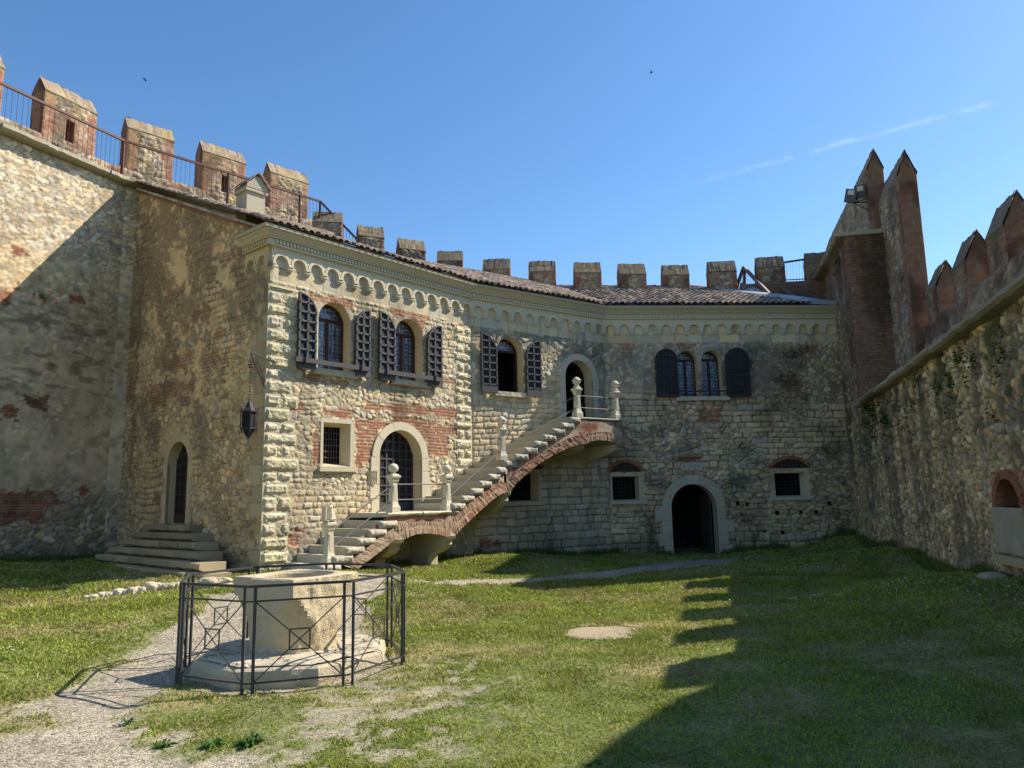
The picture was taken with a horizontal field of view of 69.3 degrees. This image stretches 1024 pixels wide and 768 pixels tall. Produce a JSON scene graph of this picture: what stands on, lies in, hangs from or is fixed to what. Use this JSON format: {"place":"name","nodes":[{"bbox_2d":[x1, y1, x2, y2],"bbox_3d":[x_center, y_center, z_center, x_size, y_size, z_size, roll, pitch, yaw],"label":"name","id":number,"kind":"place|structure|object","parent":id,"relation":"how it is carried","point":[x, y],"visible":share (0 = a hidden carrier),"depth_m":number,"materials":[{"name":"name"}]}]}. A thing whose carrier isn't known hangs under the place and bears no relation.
{"place":"outdoors","nodes":[
{"label":"outdoors","id":0,"kind":"place"},
{"bbox_2d":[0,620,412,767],"bbox_3d":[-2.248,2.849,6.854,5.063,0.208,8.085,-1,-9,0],"label":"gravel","id":1,"kind":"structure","parent":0,"point":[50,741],"depth_m":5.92,"materials":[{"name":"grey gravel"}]},
{"bbox_2d":[0,534,1023,767],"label":"grass","id":2,"kind":"structure","parent":0,"point":[864,582],"depth_m":8.52,"materials":[{"name":"green plant"}]},
{"bbox_2d":[0,538,1023,767],"bbox_3d":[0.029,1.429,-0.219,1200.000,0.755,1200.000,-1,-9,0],"label":"ground","id":3,"kind":"structure","parent":0,"point":[11,740],"depth_m":6.45,"materials":[{"name":"green plant"}]},
{"bbox_2d":[88,594,99,599],"bbox_3d":[-6.847,3.507,12.133,0.133,0.134,0.162,-9,-12,43],"label":"edging stone","id":4,"kind":"object","parent":3,"relation":"on","point":[94,596],"visible":0.58,"depth_m":12.09,"materials":[{"name":"white stone"}]},
{"bbox_2d":[97,591,105,597],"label":"edging stone","id":5,"kind":"object","parent":3,"relation":"on","point":[101,594],"visible":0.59,"depth_m":12.16,"materials":[{"name":"beige stone"}]},
{"bbox_2d":[105,591,113,596],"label":"edging stone","id":6,"kind":"object","parent":3,"relation":"on","point":[109,593],"visible":0.59,"depth_m":12.22,"materials":[{"name":"beige stone"}]},
{"bbox_2d":[111,588,123,595],"bbox_3d":[-6.555,3.495,12.339,0.225,0.183,0.187,-1,-9,0],"label":"edging stone","id":7,"kind":"object","parent":3,"relation":"on","point":[117,591],"visible":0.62,"depth_m":12.28,"materials":[{"name":"beige stone"}]},
{"bbox_2d":[120,717,135,724],"bbox_3d":[-3.179,2.776,6.108,0.152,0.047,0.149,-1,-9,0],"label":"weed","id":8,"kind":"object","parent":3,"relation":"on","point":[128,721],"visible":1,"depth_m":6.11,"materials":[{"name":"green plant"}]},
{"bbox_2d":[127,586,138,594],"bbox_3d":[-6.322,3.482,12.399,0.181,0.179,0.230,-6,-10,28],"label":"edging stone","id":9,"kind":"object","parent":3,"relation":"on","point":[132,590],"visible":0.61,"depth_m":12.31,"materials":[{"name":"beige stone"}]},
{"bbox_2d":[137,587,145,593],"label":"edging stone","id":10,"kind":"object","parent":3,"relation":"on","point":[142,589],"visible":0.61,"depth_m":12.37,"materials":[{"name":"beige stone"}]},
{"bbox_2d":[143,581,157,590],"bbox_3d":[-6.122,3.464,12.558,0.233,0.229,0.258,7,-12,-43],"label":"edging stone","id":11,"kind":"object","parent":3,"relation":"on","point":[151,586],"visible":0.59,"depth_m":12.48,"materials":[{"name":"beige stone"}]},
{"bbox_2d":[95,524,231,578],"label":"entrance steps","id":12,"kind":"structure","parent":3,"relation":"on","point":[180,550],"depth_m":15.68,"materials":[{"name":"stone"}]},
{"bbox_2d":[150,737,179,747],"bbox_3d":[-2.596,2.670,5.509,0.177,0.061,0.193,-6,-10,27],"label":"weed","id":13,"kind":"object","parent":3,"relation":"on","point":[164,743],"visible":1,"depth_m":5.51,"materials":[{"name":"green plant"}]},
{"bbox_2d":[161,583,169,589],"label":"edging stone","id":14,"kind":"object","parent":3,"relation":"on","point":[163,585],"visible":0.51,"depth_m":12.54,"materials":[{"name":"grey stone"}]},
{"bbox_2d":[0,56,333,560],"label":"curtain wall","id":15,"kind":"structure","parent":3,"relation":"on","point":[68,218],"depth_m":18.57,"materials":[{"name":"stone"}]},
{"bbox_2d":[0,81,355,239],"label":"walkway railing","id":16,"kind":"object","parent":15,"relation":"on","point":[124,141],"visible":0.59,"depth_m":21.12,"materials":[{"name":"metal"}]},
{"bbox_2d":[168,582,175,588],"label":"edging stone","id":17,"kind":"object","parent":3,"relation":"on","point":[172,584],"visible":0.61,"depth_m":12.55,"materials":[{"name":"beige stone"}]},
{"bbox_2d":[197,577,218,587],"bbox_3d":[-5.131,3.394,12.567,0.380,0.240,0.277,-1,-9,0],"label":"boulder","id":18,"kind":"object","parent":3,"relation":"on","point":[208,580],"visible":0.45,"depth_m":12.46,"materials":[{"name":"stone"}]},
{"bbox_2d":[200,737,227,749],"bbox_3d":[-2.198,2.658,5.476,0.211,0.061,0.220,-1,-9,0],"label":"weed","id":19,"kind":"object","parent":3,"relation":"on","point":[210,744],"visible":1,"depth_m":5.48,"materials":[{"name":"green plant"}]},
{"bbox_2d":[215,577,232,587],"bbox_3d":[-4.959,3.411,12.644,0.385,0.224,0.256,2,-9,-22],"label":"boulder","id":20,"kind":"object","parent":3,"relation":"on","point":[222,579],"visible":0.4,"depth_m":12.59,"materials":[{"name":"stone"}]},
{"bbox_2d":[231,732,266,746],"bbox_3d":[-1.956,2.657,5.536,0.239,0.072,0.247,-6,-10,28],"label":"weed","id":21,"kind":"object","parent":3,"relation":"on","point":[252,739],"visible":1,"depth_m":5.51,"materials":[{"name":"green plant"}]},
{"bbox_2d":[189,631,385,690],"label":"well platform","id":22,"kind":"structure","parent":3,"relation":"on","point":[212,664],"depth_m":7.50,"materials":[{"name":"stone"}]},
{"bbox_2d":[234,569,357,654],"bbox_3d":[-2.422,2.526,8.269,0.990,0.790,0.991,-6,-10,31],"label":"stone well","id":23,"kind":"object","parent":22,"relation":"on","point":[272,635],"visible":0.82,"depth_m":7.88,"materials":[{"name":"beige stone"}]},
{"bbox_2d":[175,563,405,695],"bbox_3d":[-2.417,2.654,8.251,2.323,1.083,2.323,2,-9,-18],"label":"well fence","id":24,"kind":"object","parent":3,"relation":"on","point":[182,627],"visible":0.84,"depth_m":7.44,"materials":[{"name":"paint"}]},
{"bbox_2d":[284,377,624,569],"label":"staircase","id":25,"kind":"structure","parent":3,"relation":"on","point":[431,527],"depth_m":17.49,"materials":[{"name":"stone"}]},
{"bbox_2d":[116,172,854,571],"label":"palace building","id":26,"kind":"structure","parent":3,"relation":"on","point":[732,406],"depth_m":19.39,"materials":[{"name":"stone"}]},
{"bbox_2d":[160,433,193,523],"bbox_3d":[-7.221,2.289,17.997,2.343,2.089,2.400,-1,-9,0],"label":"doorway","id":27,"kind":"structure","parent":26,"relation":"in","point":[178,469],"depth_m":17.60,"materials":[{"name":"stone"}]},
{"bbox_2d":[251,352,277,387],"bbox_3d":[-5.092,-0.269,15.180,0.598,0.714,0.065,7,-12,-44],"label":"lantern bracket","id":28,"kind":"object","parent":26,"relation":"attached to","point":[259,373],"visible":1,"depth_m":15.12,"materials":[{"name":"metal"}]},
{"bbox_2d":[240,353,257,449],"bbox_3d":[-5.271,0.344,14.868,0.347,1.968,0.302,-1,-9,0],"label":"hanging lantern","id":29,"kind":"object","parent":28,"relation":"hanging from","point":[248,425],"visible":1,"depth_m":14.74,"materials":[{"name":"paint"}]},
{"bbox_2d":[295,291,370,378],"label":"window","id":30,"kind":"structure","parent":26,"relation":"in","point":[334,324],"depth_m":16.87,"materials":[{"name":"wood"}]},
{"bbox_2d":[318,418,357,471],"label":"window","id":31,"kind":"structure","parent":26,"relation":"in","point":[336,437],"depth_m":16.64,"materials":[{"name":"stone"}]},
{"bbox_2d":[368,422,430,511],"bbox_3d":[-3.383,2.076,18.294,2.754,2.128,2.729,-1,-9,0],"label":"doorway","id":32,"kind":"structure","parent":26,"relation":"in","point":[401,444],"depth_m":18.06,"materials":[{"name":"stone"}]},
{"bbox_2d":[378,311,442,387],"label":"window","id":33,"kind":"structure","parent":26,"relation":"in","point":[400,347],"depth_m":18.55,"materials":[{"name":"wood"}]},
{"bbox_2d":[480,332,542,397],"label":"window","id":34,"kind":"structure","parent":26,"relation":"in","point":[501,364],"depth_m":20.94,"materials":[{"name":"wood"}]},
{"bbox_2d":[505,463,544,505],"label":"window","id":35,"kind":"structure","parent":26,"relation":"in","point":[527,489],"depth_m":20.70,"materials":[{"name":"stone"}]},
{"bbox_2d":[312,212,825,333],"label":"curtain wall","id":36,"kind":"structure","parent":26,"relation":"on","point":[723,274],"depth_m":25.86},
{"bbox_2d":[559,354,599,417],"bbox_3d":[1.444,0.249,22.756,2.384,2.039,2.532,-1,-9,0],"label":"doorway","id":37,"kind":"structure","parent":26,"relation":"in","point":[575,365],"depth_m":22.34,"materials":[{"name":"stone"}]},
{"bbox_2d":[607,459,646,503],"bbox_3d":[3.398,2.975,22.506,1.169,1.322,0.880,-1,-9,-4],"label":"window","id":38,"kind":"structure","parent":26,"relation":"in","point":[626,487],"depth_m":22.19,"materials":[{"name":"stone"}]},
{"bbox_2d":[655,349,705,400],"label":"window","id":39,"kind":"structure","parent":26,"relation":"in","point":[672,373],"depth_m":22.68,"materials":[{"name":"wood"}]},
{"bbox_2d":[655,475,734,554],"bbox_3d":[5.455,4.163,22.970,2.380,2.609,2.395,-1,-9,0],"label":"doorway","id":40,"kind":"structure","parent":26,"relation":"in","point":[694,510],"depth_m":22.64,"materials":[{"name":"stone"}]},
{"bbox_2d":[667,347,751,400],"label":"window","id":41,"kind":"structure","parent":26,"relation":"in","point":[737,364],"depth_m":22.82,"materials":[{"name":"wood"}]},
{"bbox_2d":[737,266,770,292],"bbox_3d":[8.377,-3.541,25.661,0.437,1.412,1.515,6,-11,-38],"label":"stair railing","id":42,"kind":"object","parent":26,"relation":"on","point":[743,271],"visible":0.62,"depth_m":25.93,"materials":[{"name":"metal"}]},
{"bbox_2d":[740,279,824,298],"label":"parapet wall","id":43,"kind":"structure","parent":26,"relation":"on","point":[815,288],"depth_m":25.37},
{"bbox_2d":[778,284,794,295],"bbox_3d":[9.249,-3.226,25.201,0.090,1.622,2.178,0,-9,-9],"label":"stair railing","id":44,"kind":"object","parent":26,"relation":"on","point":[784,289],"visible":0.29,"depth_m":25.06,"materials":[{"name":"metal"}]},
{"bbox_2d":[768,456,813,499],"bbox_3d":[8.425,2.905,22.865,1.338,1.330,0.880,-1,-9,-4],"label":"window","id":45,"kind":"structure","parent":26,"relation":"in","point":[791,485],"depth_m":22.56,"materials":[{"name":"stone"}]},
{"bbox_2d":[784,259,803,279],"bbox_3d":[10.155,-4.096,26.494,2.266,1.015,0.066,-1,-9,0],"label":"walkway railing","id":46,"kind":"object","parent":26,"relation":"on","point":[790,261],"visible":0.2,"depth_m":26.51,"materials":[{"name":"metal"}]},
{"bbox_2d":[0,528,1023,585],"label":"grass","id":47,"kind":"structure","parent":3,"relation":"on","point":[924,560],"depth_m":17.80,"materials":[{"name":"green plant"}]},
{"bbox_2d":[0,535,1023,658],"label":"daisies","id":48,"kind":"object","parent":3,"relation":"on","point":[565,562],"visible":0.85,"depth_m":13.60,"materials":[{"name":"plant"}]},
{"bbox_2d":[584,759,600,765],"bbox_3d":[0.551,2.559,4.993,0.119,0.034,0.161,-6,-10,29],"label":"weed","id":49,"kind":"object","parent":3,"relation":"on","point":[597,761],"visible":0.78,"depth_m":5.00,"materials":[{"name":"green plant"}]},
{"bbox_2d":[565,627,637,639],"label":"stone slab","id":50,"kind":"structure","parent":3,"relation":"on","point":[583,633],"depth_m":9.25,"materials":[{"name":"beige stone"}]},
{"bbox_2d":[625,623,656,627],"bbox_3d":[1.816,3.189,9.712,0.726,0.066,0.343,-1,-9,0],"label":"earth patch","id":51,"kind":"object","parent":3,"relation":"on","point":[633,625],"visible":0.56,"depth_m":9.69,"materials":[{"name":"beige soil"}]},
{"bbox_2d":[813,148,928,541],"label":"tower wall","id":52,"kind":"structure","parent":3,"relation":"on","point":[876,290],"depth_m":20.65,"materials":[{"name":"brick"}]},
{"bbox_2d":[848,195,869,210],"bbox_3d":[10.154,-5.321,21.600,0.593,0.698,0.276,-8,-11,40],"label":"floodlight bracket","id":53,"kind":"object","parent":52,"relation":"attached to","point":[855,202],"visible":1,"depth_m":21.58,"materials":[{"name":"metal"}]},
{"bbox_2d":[844,189,856,202],"bbox_3d":[9.931,-5.516,21.739,0.381,0.446,0.176,-4,-9,20],"label":"floodlight","id":54,"kind":"object","parent":53,"relation":"attached to","point":[850,195],"visible":1,"depth_m":21.67,"materials":[{"name":"paint"}]},
{"bbox_2d":[854,184,866,199],"bbox_3d":[10.223,-5.643,21.756,0.315,0.425,0.200,-4,-9,19],"label":"floodlight","id":55,"kind":"object","parent":53,"relation":"attached to","point":[861,191],"visible":0.95,"depth_m":21.69,"materials":[{"name":"paint"}]},
{"bbox_2d":[853,189,1023,577],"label":"curtain wall","id":56,"kind":"structure","parent":3,"relation":"on","point":[941,488],"depth_m":13.36,"materials":[{"name":"stone"}]},
{"bbox_2d":[832,252,1011,464],"bbox_3d":[8.460,-1.572,16.491,0.245,6.568,12.210,-3,-9,14],"label":"ivy","id":57,"kind":"object","parent":56,"relation":"attached to","point":[949,384],"visible":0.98,"depth_m":13.22,"materials":[{"name":"green plant"}]},
{"bbox_2d":[976,572,1007,579],"bbox_3d":[6.922,2.789,10.684,0.384,0.161,0.280,-1,-9,0],"label":"rock","id":58,"kind":"object","parent":3,"relation":"on","point":[991,575],"visible":0.55,"depth_m":10.60,"materials":[{"name":"stone"}]},
{"bbox_2d":[1003,569,1013,576],"bbox_3d":[7.498,2.835,11.017,0.487,0.189,0.333,7,-12,-44],"label":"rock","id":59,"kind":"object","parent":3,"relation":"on","point":[1008,571],"visible":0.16,"depth_m":10.92,"materials":[{"name":"stone"}]},
{"bbox_2d":[0,0,1023,286],"label":"sky","id":60,"kind":"structure","parent":0,"point":[522,132],"materials":[{"name":"blue"}]}
]}

